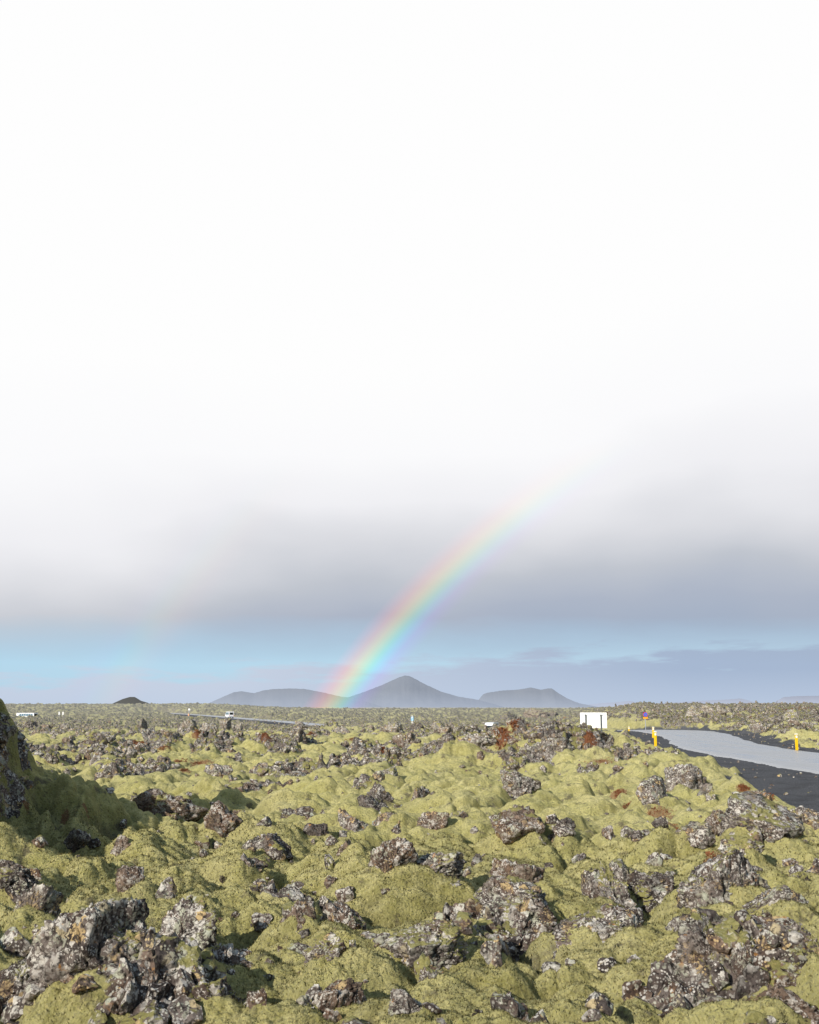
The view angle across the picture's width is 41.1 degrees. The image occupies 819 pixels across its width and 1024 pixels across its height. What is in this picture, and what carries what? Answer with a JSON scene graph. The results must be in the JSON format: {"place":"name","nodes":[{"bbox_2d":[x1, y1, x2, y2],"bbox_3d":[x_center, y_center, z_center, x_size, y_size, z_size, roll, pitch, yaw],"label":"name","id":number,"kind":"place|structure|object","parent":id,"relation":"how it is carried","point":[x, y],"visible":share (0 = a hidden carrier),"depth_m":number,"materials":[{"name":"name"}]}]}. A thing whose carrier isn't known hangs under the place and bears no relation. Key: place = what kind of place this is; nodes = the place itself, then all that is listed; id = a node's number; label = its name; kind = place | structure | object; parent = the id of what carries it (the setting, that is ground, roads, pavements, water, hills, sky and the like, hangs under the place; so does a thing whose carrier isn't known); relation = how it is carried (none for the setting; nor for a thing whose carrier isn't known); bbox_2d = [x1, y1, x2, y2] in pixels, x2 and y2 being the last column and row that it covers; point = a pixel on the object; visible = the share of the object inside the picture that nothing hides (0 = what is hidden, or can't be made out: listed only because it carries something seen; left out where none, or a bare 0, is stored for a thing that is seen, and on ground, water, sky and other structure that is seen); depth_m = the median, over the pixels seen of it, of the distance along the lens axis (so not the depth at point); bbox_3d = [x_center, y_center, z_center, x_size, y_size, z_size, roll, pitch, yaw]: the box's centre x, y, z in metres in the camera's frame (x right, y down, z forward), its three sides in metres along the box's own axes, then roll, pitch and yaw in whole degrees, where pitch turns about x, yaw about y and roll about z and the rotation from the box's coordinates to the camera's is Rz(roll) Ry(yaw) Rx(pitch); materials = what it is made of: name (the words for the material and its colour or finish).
{"place":"outdoors","nodes":[
{"label":"outdoors","id":0,"kind":"place"},
{"bbox_2d":[113,697,146,703],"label":"cinder hill","id":1,"kind":"structure","parent":0,"point":[132,700],"depth_m":994.11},
{"bbox_2d":[175,714,310,725],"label":"road bank","id":2,"kind":"structure","parent":0,"point":[271,723],"depth_m":380.06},
{"bbox_2d":[171,713,323,725],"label":"road","id":3,"kind":"structure","parent":0,"point":[256,719],"depth_m":401.63,"materials":[{"name":"asphalt"}]},
{"bbox_2d":[210,688,381,706],"bbox_3d":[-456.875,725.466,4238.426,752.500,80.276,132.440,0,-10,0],"label":"hill","id":4,"kind":"structure","parent":0,"point":[288,697],"depth_m":4216.40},
{"bbox_2d":[0,698,818,1023],"bbox_3d":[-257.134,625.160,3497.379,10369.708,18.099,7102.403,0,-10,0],"label":"ground","id":5,"kind":"structure","parent":0,"point":[580,798],"depth_m":17.55,"materials":[{"name":"plant"}]},
{"bbox_2d":[0,957,29,1003],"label":"lava rock","id":6,"kind":"object","parent":5,"relation":"on","point":[15,976],"visible":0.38,"depth_m":8.79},
{"bbox_2d":[0,859,39,902],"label":"lava rock","id":7,"kind":"object","parent":5,"relation":"on","point":[15,879],"visible":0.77,"depth_m":11.17,"materials":[{"name":"stone"}]},
{"bbox_2d":[17,740,31,770],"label":"lava rock","id":8,"kind":"object","parent":5,"relation":"on","point":[24,760],"visible":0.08,"depth_m":17.85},
{"bbox_2d":[23,720,37,728],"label":"lava rock","id":9,"kind":"object","parent":5,"relation":"on","point":[28,724],"visible":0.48,"depth_m":156.40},
{"bbox_2d":[29,867,41,879],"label":"lava rock","id":10,"kind":"object","parent":5,"relation":"on","point":[36,873],"visible":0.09,"depth_m":12.00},
{"bbox_2d":[14,883,63,916],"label":"lava rock","id":11,"kind":"object","parent":5,"relation":"on","point":[45,898],"visible":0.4,"depth_m":10.21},
{"bbox_2d":[44,748,58,763],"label":"lava rock","id":12,"kind":"object","parent":5,"relation":"on","point":[51,757],"visible":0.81,"depth_m":42.67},
{"bbox_2d":[63,827,90,852],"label":"lava rock","id":13,"kind":"object","parent":5,"relation":"on","point":[76,839],"visible":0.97,"depth_m":16.36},
{"bbox_2d":[26,894,148,987],"bbox_3d":[-2.336,3.368,7.943,0.851,1.091,0.684,2,-10,-12],"label":"lava rock","id":14,"kind":"object","parent":5,"relation":"on","point":[63,944],"visible":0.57,"depth_m":7.76,"materials":[{"name":"stone"}]},
{"bbox_2d":[87,732,110,745],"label":"lava rock","id":15,"kind":"object","parent":5,"relation":"on","point":[97,738],"visible":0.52,"depth_m":57.97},
{"bbox_2d":[94,760,120,780],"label":"lava rock","id":16,"kind":"object","parent":5,"relation":"on","point":[110,769],"visible":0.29,"depth_m":32.82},
{"bbox_2d":[110,834,128,855],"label":"lava rock","id":17,"kind":"object","parent":5,"relation":"on","point":[121,843],"visible":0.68,"depth_m":16.23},
{"bbox_2d":[97,919,147,966],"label":"lava rock","id":18,"kind":"object","parent":5,"relation":"on","point":[114,947],"visible":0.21,"depth_m":7.89,"materials":[{"name":"stone"}]},
{"bbox_2d":[115,865,144,892],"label":"lava rock","id":19,"kind":"object","parent":5,"relation":"on","point":[127,877],"visible":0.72,"depth_m":11.34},
{"bbox_2d":[141,728,155,742],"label":"lava rock","id":20,"kind":"object","parent":5,"relation":"on","point":[148,733],"visible":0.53,"depth_m":57.49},
{"bbox_2d":[132,788,209,821],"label":"lava rock","id":21,"kind":"object","parent":5,"relation":"on","point":[155,801],"visible":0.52,"depth_m":19.34,"materials":[{"name":"stone"}]},
{"bbox_2d":[162,812,184,822],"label":"lava rock","id":22,"kind":"object","parent":5,"relation":"on","point":[174,816],"visible":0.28,"depth_m":18.96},
{"bbox_2d":[158,892,217,949],"bbox_3d":[-2.026,3.851,9.892,0.482,0.761,0.565,7,-12,-36],"label":"lava rock","id":23,"kind":"object","parent":5,"relation":"on","point":[193,915],"visible":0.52,"depth_m":9.87,"materials":[{"name":"stone"}]},
{"bbox_2d":[178,716,197,731],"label":"lava rock","id":24,"kind":"object","parent":5,"relation":"on","point":[190,721],"visible":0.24,"depth_m":89.45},
{"bbox_2d":[200,722,218,731],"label":"lava rock","id":25,"kind":"object","parent":5,"relation":"on","point":[207,725],"visible":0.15,"depth_m":121.44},
{"bbox_2d":[191,976,245,1003],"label":"lava rock","id":26,"kind":"object","parent":5,"relation":"on","point":[218,987],"visible":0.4,"depth_m":7.63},
{"bbox_2d":[205,764,232,777],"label":"lava rock","id":27,"kind":"object","parent":5,"relation":"on","point":[218,770],"visible":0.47,"depth_m":33.12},
{"bbox_2d":[203,800,242,837],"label":"lava rock","id":28,"kind":"object","parent":5,"relation":"on","point":[220,819],"visible":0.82,"depth_m":17.90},
{"bbox_2d":[219,718,231,729],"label":"lava rock","id":29,"kind":"object","parent":5,"relation":"on","point":[225,723],"visible":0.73,"depth_m":156.41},
{"bbox_2d":[210,941,252,967],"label":"lava rock","id":30,"kind":"object","parent":5,"relation":"on","point":[227,953],"visible":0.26,"depth_m":8.89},
{"bbox_2d":[225,783,243,791],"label":"lava rock","id":31,"kind":"object","parent":5,"relation":"on","point":[239,786],"visible":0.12,"depth_m":28.56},
{"bbox_2d":[246,988,266,1008],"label":"lava rock","id":32,"kind":"object","parent":5,"relation":"on","point":[259,997],"visible":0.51,"depth_m":7.55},
{"bbox_2d":[253,857,267,867],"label":"lava rock","id":33,"kind":"object","parent":5,"relation":"on","point":[260,863],"visible":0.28,"depth_m":15.24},
{"bbox_2d":[256,816,272,826],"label":"lava rock","id":34,"kind":"object","parent":5,"relation":"on","point":[266,821],"visible":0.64,"depth_m":17.69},
{"bbox_2d":[242,833,293,860],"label":"lava rock","id":35,"kind":"object","parent":5,"relation":"on","point":[275,846],"visible":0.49,"depth_m":15.87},
{"bbox_2d":[282,723,306,744],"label":"lava rock","id":36,"kind":"object","parent":5,"relation":"on","point":[296,733],"visible":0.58,"depth_m":56.49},
{"bbox_2d":[280,806,315,820],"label":"lava rock","id":37,"kind":"object","parent":5,"relation":"on","point":[307,812],"visible":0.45,"depth_m":20.41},
{"bbox_2d":[280,899,316,932],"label":"lava rock","id":38,"kind":"object","parent":5,"relation":"on","point":[299,908],"visible":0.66,"depth_m":10.10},
{"bbox_2d":[303,823,328,835],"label":"lava rock","id":39,"kind":"object","parent":5,"relation":"on","point":[311,829],"visible":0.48,"depth_m":18.16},
{"bbox_2d":[302,932,346,962],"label":"lava rock","id":40,"kind":"object","parent":5,"relation":"on","point":[332,944],"visible":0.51,"depth_m":8.63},
{"bbox_2d":[311,977,366,1012],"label":"lava rock","id":41,"kind":"object","parent":5,"relation":"on","point":[338,993],"visible":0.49,"depth_m":7.75,"materials":[{"name":"stone"}]},
{"bbox_2d":[319,901,366,930],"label":"lava rock","id":42,"kind":"object","parent":5,"relation":"on","point":[341,911],"visible":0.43,"depth_m":10.28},
{"bbox_2d":[336,839,351,855],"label":"lava rock","id":43,"kind":"object","parent":5,"relation":"on","point":[344,845],"visible":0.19,"depth_m":14.70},
{"bbox_2d":[337,808,368,831],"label":"lava rock","id":44,"kind":"object","parent":5,"relation":"on","point":[346,820],"visible":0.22,"depth_m":18.94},
{"bbox_2d":[347,737,372,754],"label":"lava rock","id":45,"kind":"object","parent":5,"relation":"on","point":[365,746],"visible":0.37,"depth_m":43.14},
{"bbox_2d":[357,795,387,810],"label":"lava rock","id":46,"kind":"object","parent":5,"relation":"on","point":[367,801],"visible":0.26,"depth_m":20.54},
{"bbox_2d":[366,781,394,802],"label":"lava rock","id":47,"kind":"object","parent":5,"relation":"on","point":[378,791],"visible":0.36,"depth_m":23.83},
{"bbox_2d":[372,807,393,825],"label":"lava rock","id":48,"kind":"object","parent":5,"relation":"on","point":[385,813],"visible":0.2,"depth_m":19.45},
{"bbox_2d":[380,766,397,775],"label":"lava rock","id":49,"kind":"object","parent":5,"relation":"on","point":[392,770],"visible":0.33,"depth_m":32.26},
{"bbox_2d":[380,720,403,733],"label":"lava rock","id":50,"kind":"object","parent":5,"relation":"on","point":[395,726],"visible":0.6,"depth_m":75.55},
{"bbox_2d":[368,837,418,872],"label":"lava rock","id":51,"kind":"object","parent":5,"relation":"on","point":[387,856],"visible":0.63,"depth_m":12.78,"materials":[{"name":"stone"}]},
{"bbox_2d":[392,732,414,747],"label":"lava rock","id":52,"kind":"object","parent":5,"relation":"on","point":[401,740],"visible":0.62,"depth_m":58.73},
{"bbox_2d":[388,988,421,1015],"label":"lava rock","id":53,"kind":"object","parent":5,"relation":"on","point":[402,1001],"visible":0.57,"depth_m":7.43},
{"bbox_2d":[0,712,818,1023],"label":"lava rubble","id":54,"kind":"object","parent":5,"relation":"on","point":[158,956],"visible":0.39,"depth_m":8.46,"materials":[{"name":"stone"}]},
{"bbox_2d":[16,700,818,776],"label":"lava rubble","id":55,"kind":"object","parent":5,"relation":"on","point":[261,771],"visible":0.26,"depth_m":54.86,"materials":[{"name":"stone"}]},
{"bbox_2d":[410,786,429,801],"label":"lava rock","id":56,"kind":"object","parent":5,"relation":"on","point":[420,792],"visible":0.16,"depth_m":24.73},
{"bbox_2d":[379,919,469,969],"bbox_3d":[0.127,3.817,9.479,0.691,0.531,0.615,8,-13,-38],"label":"lava rock","id":57,"kind":"object","parent":5,"relation":"on","point":[440,943],"visible":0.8,"depth_m":9.33,"materials":[{"name":"stone"}]},
{"bbox_2d":[419,966,443,981],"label":"lava rock","id":58,"kind":"object","parent":5,"relation":"on","point":[426,972],"visible":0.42,"depth_m":8.53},
{"bbox_2d":[416,811,448,830],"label":"lava rock","id":59,"kind":"object","parent":5,"relation":"on","point":[433,820],"visible":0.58,"depth_m":19.15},
{"bbox_2d":[415,851,466,878],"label":"lava rock","id":60,"kind":"object","parent":5,"relation":"on","point":[451,864],"visible":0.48,"depth_m":12.95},
{"bbox_2d":[130,719,776,862],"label":"red ground cover","id":61,"kind":"object","parent":5,"relation":"on","point":[743,787],"visible":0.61,"depth_m":42.01,"materials":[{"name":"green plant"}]},
{"bbox_2d":[448,810,468,817],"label":"lava rock","id":62,"kind":"object","parent":5,"relation":"on","point":[460,813],"visible":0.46,"depth_m":19.58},
{"bbox_2d":[457,733,496,749],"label":"lava rock","id":63,"kind":"object","parent":5,"relation":"on","point":[483,740],"visible":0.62,"depth_m":42.57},
{"bbox_2d":[498,712,516,719],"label":"lava rock","id":64,"kind":"object","parent":5,"relation":"on","point":[507,716],"visible":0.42,"depth_m":381.48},
{"bbox_2d":[500,760,519,770],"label":"lava rock","id":65,"kind":"object","parent":5,"relation":"on","point":[509,765],"visible":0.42,"depth_m":37.79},
{"bbox_2d":[473,875,556,932],"bbox_3d":[1.112,4.056,11.163,0.931,0.560,0.791,11,-7,3],"label":"lava rock","id":66,"kind":"object","parent":5,"relation":"on","point":[530,896],"visible":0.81,"depth_m":11.05,"materials":[{"name":"stone"}]},
{"bbox_2d":[488,804,544,844],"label":"lava rock","id":67,"kind":"object","parent":5,"relation":"on","point":[512,824],"visible":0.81,"depth_m":17.59,"materials":[{"name":"stone"}]},
{"bbox_2d":[490,858,544,882],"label":"lava rock","id":68,"kind":"object","parent":5,"relation":"on","point":[505,867],"visible":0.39,"depth_m":12.35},
{"bbox_2d":[509,756,525,767],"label":"lava rock","id":69,"kind":"object","parent":5,"relation":"on","point":[520,761],"visible":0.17,"depth_m":38.66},
{"bbox_2d":[500,768,540,798],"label":"lava rock","id":70,"kind":"object","parent":5,"relation":"on","point":[516,783],"visible":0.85,"depth_m":26.28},
{"bbox_2d":[522,708,548,718],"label":"lava rock","id":71,"kind":"object","parent":5,"relation":"on","point":[532,712],"visible":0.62,"depth_m":431.91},
{"bbox_2d":[523,719,567,739],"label":"lava rock","id":72,"kind":"object","parent":5,"relation":"on","point":[533,732],"visible":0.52,"depth_m":42.32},
{"bbox_2d":[542,737,574,751],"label":"lava rock","id":73,"kind":"object","parent":5,"relation":"on","point":[560,744],"visible":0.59,"depth_m":40.57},
{"bbox_2d":[555,817,575,830],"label":"lava rock","id":74,"kind":"object","parent":5,"relation":"on","point":[568,822],"visible":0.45,"depth_m":17.95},
{"bbox_2d":[580,713,606,731],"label":"information board","id":75,"kind":"object","parent":5,"relation":"on","point":[596,720],"visible":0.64,"depth_m":88.36,"materials":[{"name":"white paint"}]},
{"bbox_2d":[552,903,644,958],"bbox_3d":[1.774,3.972,10.161,0.929,0.615,0.789,13,-3,-6],"label":"lava rock","id":76,"kind":"object","parent":5,"relation":"on","point":[605,921],"visible":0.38,"depth_m":10.18,"materials":[{"name":"stone"}]},
{"bbox_2d":[580,861,636,908],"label":"lava rock","id":77,"kind":"object","parent":5,"relation":"on","point":[600,879],"visible":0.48,"depth_m":12.16,"materials":[{"name":"stone"}]},
{"bbox_2d":[609,857,631,881],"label":"lava rock","id":78,"kind":"object","parent":5,"relation":"on","point":[618,867],"visible":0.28,"depth_m":14.58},
{"bbox_2d":[620,825,635,836],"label":"lava rock","id":79,"kind":"object","parent":5,"relation":"on","point":[626,830],"visible":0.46,"depth_m":18.25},
{"bbox_2d":[627,870,674,912],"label":"lava rock","id":80,"kind":"object","parent":5,"relation":"on","point":[650,889],"visible":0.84,"depth_m":12.61,"materials":[{"name":"stone"}]},
{"bbox_2d":[635,775,667,805],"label":"lava rock","id":81,"kind":"object","parent":5,"relation":"on","point":[651,790],"visible":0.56,"depth_m":23.59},
{"bbox_2d":[665,916,679,931],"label":"lava rock","id":82,"kind":"object","parent":5,"relation":"on","point":[672,923],"visible":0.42,"depth_m":10.19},
{"bbox_2d":[664,763,709,791],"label":"lava rock","id":83,"kind":"object","parent":5,"relation":"on","point":[690,776],"visible":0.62,"depth_m":27.01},
{"bbox_2d":[673,908,713,981],"bbox_3d":[2.380,3.559,8.719,0.540,0.738,0.557,-4,-11,21],"label":"lava rock","id":84,"kind":"object","parent":5,"relation":"on","point":[694,925],"visible":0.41,"depth_m":8.58,"materials":[{"name":"stone"}]},
{"bbox_2d":[675,821,715,849],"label":"lava rock","id":85,"kind":"object","parent":5,"relation":"on","point":[702,836],"visible":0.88,"depth_m":17.05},
{"bbox_2d":[685,708,707,717],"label":"lava rock","id":86,"kind":"object","parent":5,"relation":"on","point":[691,712],"visible":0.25,"depth_m":123.42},
{"bbox_2d":[695,986,706,1001],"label":"lava rock","id":87,"kind":"object","parent":5,"relation":"on","point":[700,995],"visible":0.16,"depth_m":8.31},
{"bbox_2d":[697,783,715,801],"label":"lava rock","id":88,"kind":"object","parent":5,"relation":"on","point":[706,791],"visible":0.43,"depth_m":25.30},
{"bbox_2d":[700,705,714,712],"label":"lava rock","id":89,"kind":"object","parent":5,"relation":"on","point":[708,708],"visible":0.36,"depth_m":157.15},
{"bbox_2d":[704,809,725,834],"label":"lava rock","id":90,"kind":"object","parent":5,"relation":"on","point":[713,820],"visible":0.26,"depth_m":18.80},
{"bbox_2d":[675,848,769,908],"bbox_3d":[3.156,3.781,10.971,0.941,0.806,0.800,-1,-7,6],"label":"lava rock","id":91,"kind":"object","parent":5,"relation":"on","point":[709,881],"visible":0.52,"depth_m":10.83,"materials":[{"name":"stone"}]},
{"bbox_2d":[630,733,818,809],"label":"verge gravel","id":92,"kind":"structure","parent":5,"relation":"on","point":[780,775],"depth_m":39.42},
{"bbox_2d":[718,835,764,854],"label":"rock","id":93,"kind":"object","parent":5,"relation":"on","point":[727,842],"visible":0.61,"depth_m":15.55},
{"bbox_2d":[729,938,757,976],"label":"lava rock","id":94,"kind":"object","parent":5,"relation":"on","point":[742,954],"visible":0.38,"depth_m":8.40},
{"bbox_2d":[740,825,762,842],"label":"lava rock","id":95,"kind":"object","parent":5,"relation":"on","point":[755,833],"visible":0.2,"depth_m":16.52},
{"bbox_2d":[732,790,772,800],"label":"lava rock","id":96,"kind":"object","parent":5,"relation":"on","point":[766,795],"visible":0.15,"depth_m":21.97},
{"bbox_2d":[711,913,795,927],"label":"lava rock","id":97,"kind":"object","parent":5,"relation":"on","point":[785,921],"visible":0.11,"depth_m":9.15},
{"bbox_2d":[717,791,804,842],"bbox_3d":[5.563,4.868,17.115,1.373,0.783,1.167,0,-3,-3],"label":"lava rock","id":98,"kind":"object","parent":5,"relation":"on","point":[748,808],"visible":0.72,"depth_m":17.03,"materials":[{"name":"stone"}]},
{"bbox_2d":[740,884,808,912],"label":"lava rock","id":99,"kind":"object","parent":5,"relation":"on","point":[769,896],"visible":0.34,"depth_m":10.09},
{"bbox_2d":[746,984,818,1023],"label":"lava rock","id":100,"kind":"object","parent":5,"relation":"on","point":[802,1007],"visible":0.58,"depth_m":7.84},
{"bbox_2d":[780,961,800,986],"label":"lava rock","id":101,"kind":"object","parent":5,"relation":"on","point":[792,968],"visible":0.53,"depth_m":8.22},
{"bbox_2d":[782,709,798,719],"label":"lava rock","id":102,"kind":"object","parent":5,"relation":"on","point":[791,713],"visible":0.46,"depth_m":128.70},
{"bbox_2d":[789,871,809,880],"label":"lava rock","id":103,"kind":"object","parent":5,"relation":"on","point":[802,875],"visible":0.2,"depth_m":14.04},
{"bbox_2d":[786,930,818,951],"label":"lava rock","id":104,"kind":"object","parent":5,"relation":"on","point":[807,939],"visible":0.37,"depth_m":8.44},
{"bbox_2d":[790,805,818,829],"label":"lava rock","id":105,"kind":"object","parent":5,"relation":"on","point":[810,817],"visible":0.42,"depth_m":18.89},
{"bbox_2d":[805,862,818,874],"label":"lava rock","id":106,"kind":"object","parent":5,"relation":"on","point":[814,868],"visible":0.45,"depth_m":14.59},
{"bbox_2d":[0,0,818,704],"label":"sky","id":107,"kind":"structure","parent":0,"point":[348,348],"materials":[{"name":"white"}]},
{"bbox_2d":[350,676,501,706],"bbox_3d":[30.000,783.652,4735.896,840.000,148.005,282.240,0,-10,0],"label":"hill","id":108,"kind":"structure","parent":0,"point":[405,691],"depth_m":4682.03,"materials":[{"name":"stone"}]},
{"bbox_2d":[301,707,594,707],"bbox_3d":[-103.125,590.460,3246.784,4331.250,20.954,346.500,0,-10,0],"label":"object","id":109,"kind":"structure","parent":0,"point":[449,707],"depth_m":3241.99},
{"bbox_2d":[479,688,595,706],"bbox_3d":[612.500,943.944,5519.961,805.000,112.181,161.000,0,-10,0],"label":"hill","id":110,"kind":"structure","parent":0,"point":[534,697],"depth_m":5490.99,"materials":[{"name":"stone"}]},
{"bbox_2d":[589,696,818,706],"bbox_3d":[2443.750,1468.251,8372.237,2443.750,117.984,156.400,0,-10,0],"label":"distant ridge","id":111,"kind":"structure","parent":0,"point":[801,699],"depth_m":8360.48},
{"bbox_2d":[617,730,818,773],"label":"road","id":112,"kind":"structure","parent":0,"point":[718,744],"depth_m":55.74,"materials":[{"name":"asphalt"}]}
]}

